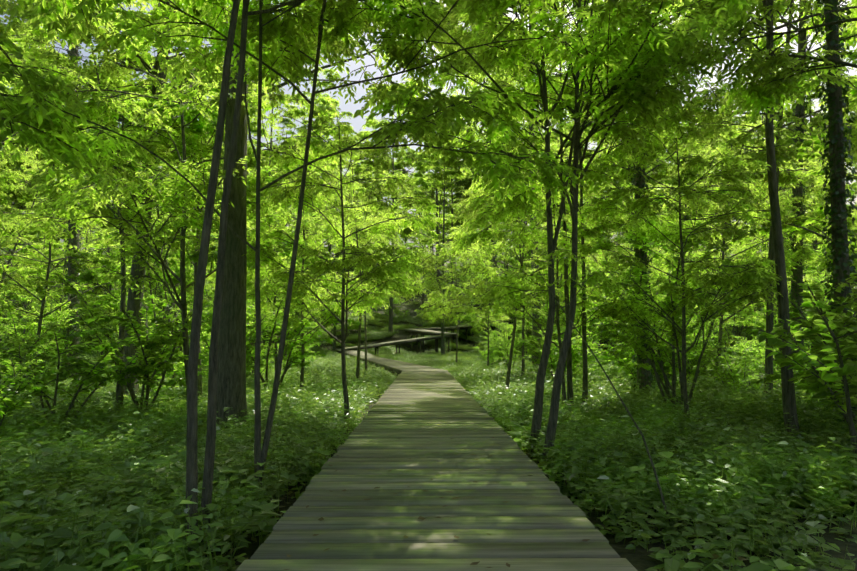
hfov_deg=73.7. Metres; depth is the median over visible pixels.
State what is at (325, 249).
canopy tree
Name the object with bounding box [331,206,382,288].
tree
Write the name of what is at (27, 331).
bush
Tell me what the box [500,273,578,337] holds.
understorey tree
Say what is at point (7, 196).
canopy tree
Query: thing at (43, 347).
bush
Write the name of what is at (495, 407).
herb edge
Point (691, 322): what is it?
sapling
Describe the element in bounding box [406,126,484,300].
canopy tree
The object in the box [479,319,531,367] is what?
bush
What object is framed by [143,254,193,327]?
sapling
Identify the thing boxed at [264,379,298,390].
herb edge
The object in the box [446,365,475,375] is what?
herb edge
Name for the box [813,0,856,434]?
tree
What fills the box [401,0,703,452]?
tree
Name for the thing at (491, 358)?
bush
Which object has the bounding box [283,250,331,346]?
tree
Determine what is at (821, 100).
canopy tree
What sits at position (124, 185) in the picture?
canopy tree
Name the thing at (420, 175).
canopy tree
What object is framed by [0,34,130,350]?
canopy tree
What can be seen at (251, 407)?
herb edge
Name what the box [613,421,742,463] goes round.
herb edge
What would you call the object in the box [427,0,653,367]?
canopy tree
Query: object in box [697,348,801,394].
bush
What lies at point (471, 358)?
herb patch
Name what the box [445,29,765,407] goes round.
tree
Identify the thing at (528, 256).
tree
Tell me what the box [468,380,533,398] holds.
herb edge
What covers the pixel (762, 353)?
bush
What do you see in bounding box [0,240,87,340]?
understorey tree
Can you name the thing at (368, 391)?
herb edge
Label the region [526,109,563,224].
canopy tree
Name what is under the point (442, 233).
tree
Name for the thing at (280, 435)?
herb edge
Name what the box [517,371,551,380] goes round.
herb edge
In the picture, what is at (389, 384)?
herb edge
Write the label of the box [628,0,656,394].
ivy tree
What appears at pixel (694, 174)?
understorey tree
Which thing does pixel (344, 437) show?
herb edge
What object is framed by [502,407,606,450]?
herb edge
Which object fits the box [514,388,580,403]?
herb edge
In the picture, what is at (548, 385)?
herb edge
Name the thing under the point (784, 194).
canopy tree
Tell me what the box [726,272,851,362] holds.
bush
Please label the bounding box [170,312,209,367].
bush
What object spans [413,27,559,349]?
canopy tree
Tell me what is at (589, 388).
herb edge
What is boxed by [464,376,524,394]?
herb edge
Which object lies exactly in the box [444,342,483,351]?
herb patch
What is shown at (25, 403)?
herb patch
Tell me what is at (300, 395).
herb edge
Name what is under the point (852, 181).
canopy tree
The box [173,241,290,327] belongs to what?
sapling
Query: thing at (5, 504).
herb edge
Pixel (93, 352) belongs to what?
herb patch
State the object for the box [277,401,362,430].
herb edge
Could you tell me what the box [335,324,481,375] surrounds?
boardwalk frame
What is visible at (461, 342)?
herb patch
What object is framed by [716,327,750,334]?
herb patch
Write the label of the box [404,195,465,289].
tree
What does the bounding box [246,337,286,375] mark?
bush
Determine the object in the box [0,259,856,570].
terrain
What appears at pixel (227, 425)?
herb edge
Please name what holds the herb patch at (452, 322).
on the terrain
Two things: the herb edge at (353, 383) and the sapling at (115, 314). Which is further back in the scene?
the sapling at (115, 314)
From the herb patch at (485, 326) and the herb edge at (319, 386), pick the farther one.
the herb patch at (485, 326)
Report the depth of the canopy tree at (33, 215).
61.42 m
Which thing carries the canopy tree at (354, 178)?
on the terrain
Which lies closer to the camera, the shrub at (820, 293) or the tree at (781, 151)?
the tree at (781, 151)
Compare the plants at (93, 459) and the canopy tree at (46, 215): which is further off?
the canopy tree at (46, 215)
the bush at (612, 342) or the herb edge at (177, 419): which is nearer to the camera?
the herb edge at (177, 419)
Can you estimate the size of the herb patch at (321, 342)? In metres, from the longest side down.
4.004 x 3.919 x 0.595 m
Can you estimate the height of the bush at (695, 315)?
4.456 m
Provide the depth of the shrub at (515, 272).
51.33 m
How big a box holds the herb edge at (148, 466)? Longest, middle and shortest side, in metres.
1.574 x 1.501 x 0.356 m
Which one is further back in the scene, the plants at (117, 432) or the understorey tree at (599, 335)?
the understorey tree at (599, 335)
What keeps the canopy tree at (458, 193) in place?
on the terrain
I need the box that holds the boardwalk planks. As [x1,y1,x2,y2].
[236,323,637,570]
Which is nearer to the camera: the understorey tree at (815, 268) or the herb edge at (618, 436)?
the herb edge at (618, 436)
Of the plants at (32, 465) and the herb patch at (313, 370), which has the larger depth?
the herb patch at (313, 370)
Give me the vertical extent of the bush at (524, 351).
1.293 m
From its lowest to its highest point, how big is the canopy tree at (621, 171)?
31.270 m
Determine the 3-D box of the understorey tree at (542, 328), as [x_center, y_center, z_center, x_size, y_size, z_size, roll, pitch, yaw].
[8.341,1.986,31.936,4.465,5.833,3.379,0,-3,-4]
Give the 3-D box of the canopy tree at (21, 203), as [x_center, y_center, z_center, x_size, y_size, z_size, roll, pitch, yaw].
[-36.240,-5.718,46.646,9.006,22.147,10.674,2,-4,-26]
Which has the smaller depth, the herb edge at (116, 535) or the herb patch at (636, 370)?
the herb edge at (116, 535)
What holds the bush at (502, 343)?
on the terrain
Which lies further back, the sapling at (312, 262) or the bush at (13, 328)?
the sapling at (312, 262)
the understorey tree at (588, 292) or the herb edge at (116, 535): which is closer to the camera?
the herb edge at (116, 535)
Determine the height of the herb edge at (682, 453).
0.426 m
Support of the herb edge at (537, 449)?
on the terrain
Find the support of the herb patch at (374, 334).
on the terrain
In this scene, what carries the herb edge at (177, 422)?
on the terrain
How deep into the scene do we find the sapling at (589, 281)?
6.22 m
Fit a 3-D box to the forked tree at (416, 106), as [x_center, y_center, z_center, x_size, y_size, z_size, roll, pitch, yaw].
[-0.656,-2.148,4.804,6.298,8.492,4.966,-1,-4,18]
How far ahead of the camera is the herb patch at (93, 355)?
33.23 m
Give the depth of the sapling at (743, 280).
7.79 m
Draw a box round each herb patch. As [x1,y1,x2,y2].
[0,374,140,393]
[0,389,186,449]
[0,392,64,421]
[0,405,68,453]
[0,415,132,495]
[0,468,65,570]
[1,356,95,371]
[7,377,207,405]
[8,389,61,403]
[17,379,79,396]
[24,366,167,384]
[39,381,203,412]
[79,350,104,355]
[80,353,115,360]
[81,355,116,365]
[91,375,206,385]
[102,377,317,413]
[109,373,285,401]
[246,364,339,379]
[250,360,355,373]
[250,369,367,389]
[268,362,375,380]
[282,357,334,365]
[297,342,332,353]
[304,347,331,353]
[313,329,349,340]
[313,334,332,344]
[326,351,374,355]
[328,324,366,329]
[328,333,368,343]
[332,341,367,349]
[340,313,374,322]
[347,330,379,341]
[354,312,383,316]
[361,317,381,325]
[361,324,387,333]
[363,350,398,355]
[364,329,398,340]
[366,316,396,321]
[366,319,396,327]
[370,343,398,352]
[373,313,395,319]
[375,352,416,358]
[380,323,415,331]
[381,314,411,322]
[382,345,419,353]
[384,353,445,359]
[403,317,436,324]
[403,334,430,339]
[407,337,439,345]
[410,352,464,358]
[421,320,455,326]
[421,350,462,354]
[424,337,468,348]
[424,342,453,352]
[424,361,477,366]
[426,325,464,333]
[426,354,483,361]
[431,358,490,363]
[435,351,475,355]
[438,319,465,326]
[443,359,516,369]
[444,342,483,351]
[445,330,467,338]
[458,350,491,354]
[460,355,482,361]
[460,367,548,377]
[461,320,490,327]
[461,328,486,334]
[464,335,491,344]
[467,360,531,366]
[467,363,548,372]
[475,331,510,340]
[475,342,509,349]
[494,356,531,364]
[517,361,538,371]
[519,360,595,366]
[534,365,636,382]
[545,371,758,413]
[550,363,735,402]
[587,364,619,370]
[603,366,713,381]
[628,399,856,456]
[658,379,852,430]
[670,377,819,406]
[699,367,778,381]
[700,335,750,343]
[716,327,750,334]
[728,373,856,450]
[736,329,758,338]
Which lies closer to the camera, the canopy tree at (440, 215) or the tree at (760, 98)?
the tree at (760, 98)
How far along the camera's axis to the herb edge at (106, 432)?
6.99 m
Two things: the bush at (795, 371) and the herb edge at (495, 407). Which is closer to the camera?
the herb edge at (495, 407)
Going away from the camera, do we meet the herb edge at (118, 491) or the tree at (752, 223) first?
the herb edge at (118, 491)
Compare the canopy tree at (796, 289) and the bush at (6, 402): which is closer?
the bush at (6, 402)
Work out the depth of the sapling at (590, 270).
37.05 m
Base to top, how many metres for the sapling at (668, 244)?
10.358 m
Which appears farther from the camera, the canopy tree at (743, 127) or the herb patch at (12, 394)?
the canopy tree at (743, 127)
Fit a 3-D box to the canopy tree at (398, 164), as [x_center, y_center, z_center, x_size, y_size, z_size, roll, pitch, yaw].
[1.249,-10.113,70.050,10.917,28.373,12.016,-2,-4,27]
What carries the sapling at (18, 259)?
on the terrain
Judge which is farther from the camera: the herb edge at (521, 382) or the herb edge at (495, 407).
the herb edge at (521, 382)
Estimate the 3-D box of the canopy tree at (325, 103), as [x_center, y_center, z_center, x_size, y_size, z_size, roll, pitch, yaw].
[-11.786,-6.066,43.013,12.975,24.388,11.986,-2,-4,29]
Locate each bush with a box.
[0,285,88,373]
[0,322,70,394]
[0,326,165,428]
[0,327,71,391]
[0,357,58,426]
[2,304,61,341]
[52,271,211,410]
[56,311,103,342]
[66,307,118,355]
[96,325,178,370]
[159,354,203,377]
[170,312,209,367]
[173,306,270,369]
[188,288,360,387]
[202,360,250,374]
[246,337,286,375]
[261,345,277,359]
[277,334,317,365]
[299,350,316,361]
[345,320,362,333]
[382,305,404,316]
[389,297,405,305]
[395,310,409,320]
[473,346,515,366]
[478,329,516,351]
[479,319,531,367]
[484,333,527,356]
[512,294,611,373]
[514,324,597,378]
[515,346,531,356]
[519,328,610,380]
[524,326,553,356]
[527,335,596,368]
[551,331,600,373]
[571,333,611,347]
[576,222,776,410]
[588,303,695,380]
[589,338,680,378]
[591,326,624,358]
[617,262,726,369]
[617,321,748,384]
[619,346,708,382]
[658,305,739,360]
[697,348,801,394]
[723,335,764,358]
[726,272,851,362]
[726,339,778,365]
[737,353,816,386]
[739,334,775,353]
[746,296,856,459]
[750,273,856,420]
[753,330,810,360]
[773,362,817,387]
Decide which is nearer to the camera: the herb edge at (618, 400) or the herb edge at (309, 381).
the herb edge at (618, 400)
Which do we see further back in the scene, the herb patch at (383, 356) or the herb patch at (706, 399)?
the herb patch at (383, 356)
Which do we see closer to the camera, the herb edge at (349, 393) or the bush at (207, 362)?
the herb edge at (349, 393)
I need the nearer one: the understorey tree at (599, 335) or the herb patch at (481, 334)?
the understorey tree at (599, 335)
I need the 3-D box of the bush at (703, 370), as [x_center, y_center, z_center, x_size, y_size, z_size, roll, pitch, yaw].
[5.890,1.796,13.488,2.426,1.967,1.879,0,-3,-2]
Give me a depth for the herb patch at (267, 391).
11.45 m
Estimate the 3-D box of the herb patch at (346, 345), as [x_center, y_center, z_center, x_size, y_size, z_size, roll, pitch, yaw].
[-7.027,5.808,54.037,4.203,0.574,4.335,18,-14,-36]
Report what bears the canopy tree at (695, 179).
on the terrain
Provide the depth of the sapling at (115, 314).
33.02 m
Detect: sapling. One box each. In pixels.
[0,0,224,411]
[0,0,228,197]
[0,145,48,297]
[0,198,131,343]
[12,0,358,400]
[49,173,216,346]
[62,285,113,330]
[87,283,108,294]
[91,266,114,314]
[102,160,218,355]
[109,250,213,325]
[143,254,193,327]
[166,181,293,352]
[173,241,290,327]
[186,247,289,333]
[191,207,312,345]
[198,103,439,428]
[246,175,398,389]
[263,288,324,339]
[265,129,441,377]
[290,230,328,301]
[291,194,404,370]
[412,238,509,361]
[419,164,612,375]
[439,136,588,389]
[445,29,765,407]
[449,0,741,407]
[470,259,543,356]
[471,166,682,405]
[518,156,663,366]
[530,120,794,417]
[563,230,633,356]
[580,235,700,341]
[580,243,680,350]
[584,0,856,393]
[590,180,719,269]
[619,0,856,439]
[620,226,703,302]
[629,139,856,378]
[667,118,856,350]
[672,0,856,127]
[687,269,756,326]
[690,228,759,357]
[714,160,856,319]
[731,274,815,336]
[765,93,856,276]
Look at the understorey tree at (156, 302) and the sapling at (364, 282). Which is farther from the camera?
the understorey tree at (156, 302)
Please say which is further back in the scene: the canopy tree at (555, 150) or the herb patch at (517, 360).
the canopy tree at (555, 150)
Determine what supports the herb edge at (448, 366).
on the terrain
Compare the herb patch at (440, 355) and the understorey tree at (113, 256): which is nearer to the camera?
the understorey tree at (113, 256)
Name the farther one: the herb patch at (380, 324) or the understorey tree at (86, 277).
the herb patch at (380, 324)
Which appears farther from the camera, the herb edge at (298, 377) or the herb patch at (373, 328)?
the herb patch at (373, 328)
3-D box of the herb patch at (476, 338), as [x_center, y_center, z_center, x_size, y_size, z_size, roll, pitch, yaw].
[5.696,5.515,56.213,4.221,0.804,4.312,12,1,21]
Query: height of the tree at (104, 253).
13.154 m
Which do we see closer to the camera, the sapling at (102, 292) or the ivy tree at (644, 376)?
the ivy tree at (644, 376)
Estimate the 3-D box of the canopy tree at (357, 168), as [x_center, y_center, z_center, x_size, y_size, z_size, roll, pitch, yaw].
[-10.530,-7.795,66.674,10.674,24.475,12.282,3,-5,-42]
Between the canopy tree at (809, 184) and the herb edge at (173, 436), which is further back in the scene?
the canopy tree at (809, 184)
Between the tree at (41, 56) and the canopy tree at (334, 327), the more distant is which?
the canopy tree at (334, 327)
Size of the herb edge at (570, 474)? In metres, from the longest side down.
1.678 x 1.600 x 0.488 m
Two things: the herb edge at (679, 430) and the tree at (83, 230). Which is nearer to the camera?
the herb edge at (679, 430)
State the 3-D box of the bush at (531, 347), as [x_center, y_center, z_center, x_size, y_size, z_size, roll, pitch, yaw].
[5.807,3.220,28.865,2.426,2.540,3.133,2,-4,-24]
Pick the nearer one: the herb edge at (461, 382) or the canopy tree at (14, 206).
the herb edge at (461, 382)
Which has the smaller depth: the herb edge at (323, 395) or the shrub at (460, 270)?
the herb edge at (323, 395)
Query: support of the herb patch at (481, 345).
on the terrain
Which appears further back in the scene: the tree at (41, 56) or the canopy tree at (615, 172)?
the canopy tree at (615, 172)
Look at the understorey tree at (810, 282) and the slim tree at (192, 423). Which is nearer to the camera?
the slim tree at (192, 423)
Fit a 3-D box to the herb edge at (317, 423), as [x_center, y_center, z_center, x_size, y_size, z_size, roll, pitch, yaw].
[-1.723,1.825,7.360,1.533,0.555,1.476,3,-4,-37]
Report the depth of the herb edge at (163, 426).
7.00 m
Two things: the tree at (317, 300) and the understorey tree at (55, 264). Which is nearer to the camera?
the understorey tree at (55, 264)
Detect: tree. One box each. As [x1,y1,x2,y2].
[0,0,78,173]
[0,0,462,398]
[0,0,734,487]
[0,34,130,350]
[0,138,46,217]
[0,154,30,243]
[0,164,167,378]
[0,165,83,301]
[0,218,64,303]
[0,231,67,325]
[0,232,81,335]
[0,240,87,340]
[0,265,31,337]
[1,63,66,334]
[2,144,79,251]
[3,150,47,209]
[3,276,27,317]
[8,200,42,215]
[10,234,55,285]
[14,221,144,365]
[15,145,107,312]
[21,0,229,374]
[21,203,132,288]
[25,155,94,298]
[32,283,99,331]
[62,94,128,307]
[62,196,209,327]
[64,210,250,381]
[86,70,316,399]
[90,232,170,294]
[91,215,254,379]
[99,154,214,335]
[99,250,206,332]
[108,282,176,325]
[127,21,270,340]
[136,0,457,543]
[155,108,274,195]
[164,260,266,331]
[173,0,387,552]
[175,70,348,355]
[201,172,363,369]
[216,4,248,432]
[247,113,268,148]
[250,270,330,350]
[263,68,375,351]
[263,209,354,343]
[268,134,299,226]
[268,294,320,346]
[269,67,348,272]
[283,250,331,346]
[290,111,387,312]
[296,214,328,268]
[305,171,376,350]
[311,0,757,460]
[311,142,373,324]
[320,124,364,183]
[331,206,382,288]
[337,172,376,237]
[344,196,401,257]
[346,84,445,336]
[355,157,395,251]
[373,146,422,245]
[377,232,413,261]
[386,187,435,273]
[389,97,471,315]
[390,126,497,354]
[394,205,455,310]
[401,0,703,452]
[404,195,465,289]
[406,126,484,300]
[412,159,471,293]
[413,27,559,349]
[423,213,454,256]
[424,251,488,293]
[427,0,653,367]
[431,192,455,265]
[432,124,480,285]
[438,184,481,230]
[440,75,534,304]
[443,257,527,366]
[447,239,544,337]
[449,145,543,348]
[454,148,512,310]
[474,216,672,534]
[484,244,590,324]
[489,248,555,334]
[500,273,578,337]
[502,121,582,202]
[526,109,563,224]
[527,146,624,312]
[541,271,613,346]
[551,119,631,289]
[553,113,621,270]
[553,155,749,380]
[555,259,613,356]
[557,121,699,184]
[558,144,632,219]
[568,6,729,180]
[591,322,622,357]
[615,136,756,262]
[619,160,690,221]
[625,143,710,224]
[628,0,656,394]
[642,30,856,278]
[647,182,748,260]
[651,245,773,369]
[656,0,856,377]
[656,248,732,346]
[658,109,715,243]
[668,153,754,237]
[702,78,856,331]
[708,123,782,302]
[710,58,813,188]
[710,184,809,267]
[711,285,765,354]
[736,129,816,253]
[737,27,856,298]
[747,181,826,242]
[762,242,854,309]
[766,88,856,245]
[780,126,856,282]
[785,206,856,292]
[802,3,856,156]
[803,207,856,307]
[803,237,855,300]
[805,174,856,283]
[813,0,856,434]
[818,111,856,205]
[821,228,856,284]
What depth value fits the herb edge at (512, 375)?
17.64 m
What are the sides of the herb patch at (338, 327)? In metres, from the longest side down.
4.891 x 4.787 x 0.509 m
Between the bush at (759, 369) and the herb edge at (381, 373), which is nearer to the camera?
the bush at (759, 369)
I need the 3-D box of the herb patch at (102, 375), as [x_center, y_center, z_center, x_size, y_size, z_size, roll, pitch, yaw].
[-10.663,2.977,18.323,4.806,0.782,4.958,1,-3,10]
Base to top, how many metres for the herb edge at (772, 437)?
0.364 m
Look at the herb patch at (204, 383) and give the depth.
13.88 m
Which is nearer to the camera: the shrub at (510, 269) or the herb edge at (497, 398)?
the herb edge at (497, 398)
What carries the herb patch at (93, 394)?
on the terrain
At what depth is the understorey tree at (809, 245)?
29.41 m
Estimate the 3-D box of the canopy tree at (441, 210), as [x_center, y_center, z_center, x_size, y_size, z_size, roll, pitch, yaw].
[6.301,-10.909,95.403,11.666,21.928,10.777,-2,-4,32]
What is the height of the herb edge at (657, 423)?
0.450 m
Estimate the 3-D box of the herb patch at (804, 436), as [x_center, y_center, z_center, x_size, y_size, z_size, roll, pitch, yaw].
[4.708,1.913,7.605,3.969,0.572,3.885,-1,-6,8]
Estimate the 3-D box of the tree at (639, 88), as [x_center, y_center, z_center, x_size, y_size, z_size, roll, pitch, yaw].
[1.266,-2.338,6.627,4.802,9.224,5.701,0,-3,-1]
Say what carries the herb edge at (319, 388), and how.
on the terrain
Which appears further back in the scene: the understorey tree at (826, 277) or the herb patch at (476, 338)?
the herb patch at (476, 338)
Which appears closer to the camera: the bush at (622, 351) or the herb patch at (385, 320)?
the bush at (622, 351)
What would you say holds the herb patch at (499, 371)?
on the terrain
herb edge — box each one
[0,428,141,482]
[0,433,118,489]
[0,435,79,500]
[0,439,92,500]
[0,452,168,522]
[0,467,16,500]
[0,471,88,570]
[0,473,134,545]
[0,475,250,570]
[0,503,62,556]
[0,537,39,570]
[1,434,160,472]
[2,484,280,570]
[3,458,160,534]
[8,539,121,570]
[12,531,204,570]
[36,464,285,570]
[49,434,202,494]
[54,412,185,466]
[70,408,206,449]
[72,436,204,479]
[82,445,295,549]
[95,433,307,515]
[96,419,206,447]
[103,427,239,463]
[116,407,206,426]
[118,403,206,440]
[126,419,247,454]
[135,409,265,448]
[145,423,330,505]
[148,402,207,423]
[173,400,276,431]
[173,425,336,486]
[176,399,268,414]
[178,408,280,441]
[215,418,337,464]
[216,429,330,476]
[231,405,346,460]
[243,401,351,448]
[247,396,313,418]
[247,399,299,420]
[249,384,319,413]
[250,411,355,439]
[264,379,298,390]
[269,375,316,389]
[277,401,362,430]
[279,386,331,406]
[282,385,339,400]
[284,373,320,385]
[284,393,367,416]
[287,392,367,419]
[296,380,339,394]
[304,379,342,391]
[306,375,350,389]
[312,389,376,410]
[317,383,376,404]
[318,370,359,379]
[322,380,388,402]
[326,377,383,395]
[333,375,382,386]
[337,377,387,394]
[348,374,387,386]
[351,362,379,370]
[353,374,390,387]
[355,369,395,383]
[363,370,395,377]
[434,363,466,370]
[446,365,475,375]
[455,369,489,381]
[458,367,498,381]
[458,372,501,387]
[463,371,502,386]
[464,373,511,388]
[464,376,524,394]
[465,378,512,393]
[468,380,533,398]
[469,383,532,402]
[473,390,533,407]
[477,395,550,423]
[484,392,546,413]
[488,394,586,430]
[491,370,527,377]
[491,371,533,379]
[499,374,536,385]
[501,398,607,441]
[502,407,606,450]
[504,376,548,389]
[506,416,627,458]
[508,384,551,395]
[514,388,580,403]
[516,387,566,399]
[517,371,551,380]
[519,421,651,466]
[525,386,593,407]
[530,372,573,384]
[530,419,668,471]
[533,380,575,389]
[538,426,705,508]
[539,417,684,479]
[543,398,622,419]
[544,394,646,423]
[549,383,613,399]
[557,437,759,522]
[561,381,630,401]
[569,465,771,549]
[573,390,643,410]
[577,409,687,432]
[579,413,665,434]
[590,397,672,416]
[592,411,714,449]
[596,464,855,570]
[598,415,729,454]
[605,394,691,421]
[607,434,769,481]
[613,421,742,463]
[633,433,802,498]
[634,406,727,422]
[638,404,747,434]
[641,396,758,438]
[646,499,856,570]
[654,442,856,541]
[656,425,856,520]
[667,424,833,465]
[670,411,812,447]
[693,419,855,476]
[725,432,856,488]
[747,440,856,506]
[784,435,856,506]
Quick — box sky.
[0,0,856,266]
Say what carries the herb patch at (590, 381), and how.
on the terrain
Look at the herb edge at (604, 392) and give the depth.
11.73 m
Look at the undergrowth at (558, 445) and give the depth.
6.21 m
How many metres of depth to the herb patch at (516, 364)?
31.39 m
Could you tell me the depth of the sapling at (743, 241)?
20.20 m
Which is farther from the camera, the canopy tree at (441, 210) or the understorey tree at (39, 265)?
the canopy tree at (441, 210)
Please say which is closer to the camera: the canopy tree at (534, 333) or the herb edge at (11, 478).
the herb edge at (11, 478)
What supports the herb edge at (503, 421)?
on the terrain
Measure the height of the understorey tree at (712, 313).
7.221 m
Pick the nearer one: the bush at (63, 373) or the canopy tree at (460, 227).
the bush at (63, 373)
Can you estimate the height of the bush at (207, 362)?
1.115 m
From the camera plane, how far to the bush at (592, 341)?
38.44 m
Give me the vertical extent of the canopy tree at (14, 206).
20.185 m
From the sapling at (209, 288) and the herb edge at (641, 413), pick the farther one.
the sapling at (209, 288)
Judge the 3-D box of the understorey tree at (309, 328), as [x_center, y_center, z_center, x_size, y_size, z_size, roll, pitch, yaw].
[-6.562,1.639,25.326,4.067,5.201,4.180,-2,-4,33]
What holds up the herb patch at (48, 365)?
on the terrain
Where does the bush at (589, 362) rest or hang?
on the terrain
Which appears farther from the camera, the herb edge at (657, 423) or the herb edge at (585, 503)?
the herb edge at (657, 423)
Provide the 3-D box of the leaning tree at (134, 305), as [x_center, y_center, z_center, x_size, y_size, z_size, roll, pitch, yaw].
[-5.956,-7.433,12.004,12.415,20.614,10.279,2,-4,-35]
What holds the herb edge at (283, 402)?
on the terrain
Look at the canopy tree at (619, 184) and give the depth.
59.88 m
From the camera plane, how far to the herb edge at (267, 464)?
5.12 m
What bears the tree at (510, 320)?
on the terrain
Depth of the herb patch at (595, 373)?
18.73 m
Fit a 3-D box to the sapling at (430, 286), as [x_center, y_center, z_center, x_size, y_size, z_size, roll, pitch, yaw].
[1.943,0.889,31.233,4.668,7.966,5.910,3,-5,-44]
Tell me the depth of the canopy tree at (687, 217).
62.68 m
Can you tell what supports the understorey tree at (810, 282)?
on the terrain
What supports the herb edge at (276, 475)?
on the terrain
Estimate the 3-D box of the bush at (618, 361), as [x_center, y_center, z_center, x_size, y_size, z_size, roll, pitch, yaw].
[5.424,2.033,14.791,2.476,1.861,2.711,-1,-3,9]
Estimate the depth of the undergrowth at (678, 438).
5.78 m
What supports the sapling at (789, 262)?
on the terrain
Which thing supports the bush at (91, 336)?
on the terrain
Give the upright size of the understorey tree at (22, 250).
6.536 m
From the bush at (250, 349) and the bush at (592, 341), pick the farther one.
the bush at (592, 341)
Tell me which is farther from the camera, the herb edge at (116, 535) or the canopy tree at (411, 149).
the canopy tree at (411, 149)
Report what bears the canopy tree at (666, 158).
on the terrain
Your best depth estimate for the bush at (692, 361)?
13.79 m
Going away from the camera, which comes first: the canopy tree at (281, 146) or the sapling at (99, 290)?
the sapling at (99, 290)
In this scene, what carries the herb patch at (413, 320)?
on the terrain
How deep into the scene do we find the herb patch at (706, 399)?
9.15 m
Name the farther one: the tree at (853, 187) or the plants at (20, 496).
the tree at (853, 187)
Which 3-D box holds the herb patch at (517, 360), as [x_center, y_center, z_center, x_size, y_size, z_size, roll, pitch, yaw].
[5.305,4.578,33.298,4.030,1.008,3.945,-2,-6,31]
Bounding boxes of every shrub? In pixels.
[52,259,103,306]
[280,301,323,316]
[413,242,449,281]
[453,258,471,281]
[461,262,486,282]
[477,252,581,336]
[497,252,513,278]
[559,269,614,348]
[717,287,762,338]
[745,277,854,329]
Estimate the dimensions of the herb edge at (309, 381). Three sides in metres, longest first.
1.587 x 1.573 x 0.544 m
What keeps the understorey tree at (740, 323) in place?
on the terrain
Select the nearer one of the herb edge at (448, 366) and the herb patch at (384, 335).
the herb edge at (448, 366)
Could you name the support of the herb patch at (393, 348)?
on the terrain
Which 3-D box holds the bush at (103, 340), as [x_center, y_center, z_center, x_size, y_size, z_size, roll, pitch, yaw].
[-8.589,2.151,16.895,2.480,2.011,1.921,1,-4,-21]
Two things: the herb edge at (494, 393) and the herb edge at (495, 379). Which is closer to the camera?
the herb edge at (494, 393)
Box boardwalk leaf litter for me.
[285,376,589,569]
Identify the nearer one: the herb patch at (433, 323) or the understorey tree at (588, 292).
the understorey tree at (588, 292)
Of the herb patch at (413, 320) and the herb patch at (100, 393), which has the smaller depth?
the herb patch at (100, 393)
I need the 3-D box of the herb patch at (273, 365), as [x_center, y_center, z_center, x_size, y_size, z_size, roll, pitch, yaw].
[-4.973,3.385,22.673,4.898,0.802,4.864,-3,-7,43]
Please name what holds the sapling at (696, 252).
on the terrain
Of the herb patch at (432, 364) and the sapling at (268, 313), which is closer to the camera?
the sapling at (268, 313)
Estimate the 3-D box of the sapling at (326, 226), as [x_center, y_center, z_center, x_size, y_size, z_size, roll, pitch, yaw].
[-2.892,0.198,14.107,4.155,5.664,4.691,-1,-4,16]
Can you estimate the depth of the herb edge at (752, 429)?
6.83 m
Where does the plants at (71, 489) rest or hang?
on the terrain
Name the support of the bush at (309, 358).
on the terrain
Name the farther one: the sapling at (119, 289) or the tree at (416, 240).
the tree at (416, 240)
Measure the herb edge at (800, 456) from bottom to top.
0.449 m
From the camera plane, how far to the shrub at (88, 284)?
62.95 m
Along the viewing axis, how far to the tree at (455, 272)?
73.51 m
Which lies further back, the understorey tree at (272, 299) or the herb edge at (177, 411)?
the understorey tree at (272, 299)
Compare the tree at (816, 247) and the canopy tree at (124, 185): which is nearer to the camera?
the tree at (816, 247)
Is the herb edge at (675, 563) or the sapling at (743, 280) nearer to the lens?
the herb edge at (675, 563)
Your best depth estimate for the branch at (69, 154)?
4.47 m
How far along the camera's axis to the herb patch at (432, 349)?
53.35 m
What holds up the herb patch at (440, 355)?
on the terrain
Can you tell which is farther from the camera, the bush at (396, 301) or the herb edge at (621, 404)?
the bush at (396, 301)
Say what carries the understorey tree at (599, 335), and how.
on the terrain
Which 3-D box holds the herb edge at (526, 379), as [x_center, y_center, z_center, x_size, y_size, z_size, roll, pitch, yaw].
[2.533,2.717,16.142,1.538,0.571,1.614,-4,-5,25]
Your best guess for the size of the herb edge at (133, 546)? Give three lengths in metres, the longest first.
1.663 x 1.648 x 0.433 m
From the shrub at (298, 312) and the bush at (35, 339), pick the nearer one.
the bush at (35, 339)
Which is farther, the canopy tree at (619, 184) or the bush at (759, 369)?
the canopy tree at (619, 184)
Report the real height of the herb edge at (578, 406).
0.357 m
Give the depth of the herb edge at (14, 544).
2.83 m
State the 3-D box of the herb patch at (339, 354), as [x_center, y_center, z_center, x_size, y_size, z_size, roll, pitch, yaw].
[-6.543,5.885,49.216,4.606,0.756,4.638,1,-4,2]
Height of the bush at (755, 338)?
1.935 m
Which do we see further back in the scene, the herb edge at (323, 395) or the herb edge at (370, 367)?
the herb edge at (370, 367)
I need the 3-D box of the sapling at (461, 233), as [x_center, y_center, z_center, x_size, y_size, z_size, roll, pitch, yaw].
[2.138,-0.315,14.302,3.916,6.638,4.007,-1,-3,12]
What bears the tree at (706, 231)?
on the terrain
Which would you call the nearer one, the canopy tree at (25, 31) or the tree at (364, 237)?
the canopy tree at (25, 31)
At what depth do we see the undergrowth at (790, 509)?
4.25 m
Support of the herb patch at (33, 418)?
on the terrain
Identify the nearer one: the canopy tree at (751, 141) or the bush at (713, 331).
the bush at (713, 331)
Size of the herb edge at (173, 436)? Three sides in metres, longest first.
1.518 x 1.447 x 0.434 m
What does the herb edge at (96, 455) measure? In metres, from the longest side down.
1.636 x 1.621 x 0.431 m
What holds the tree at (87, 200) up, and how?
on the terrain

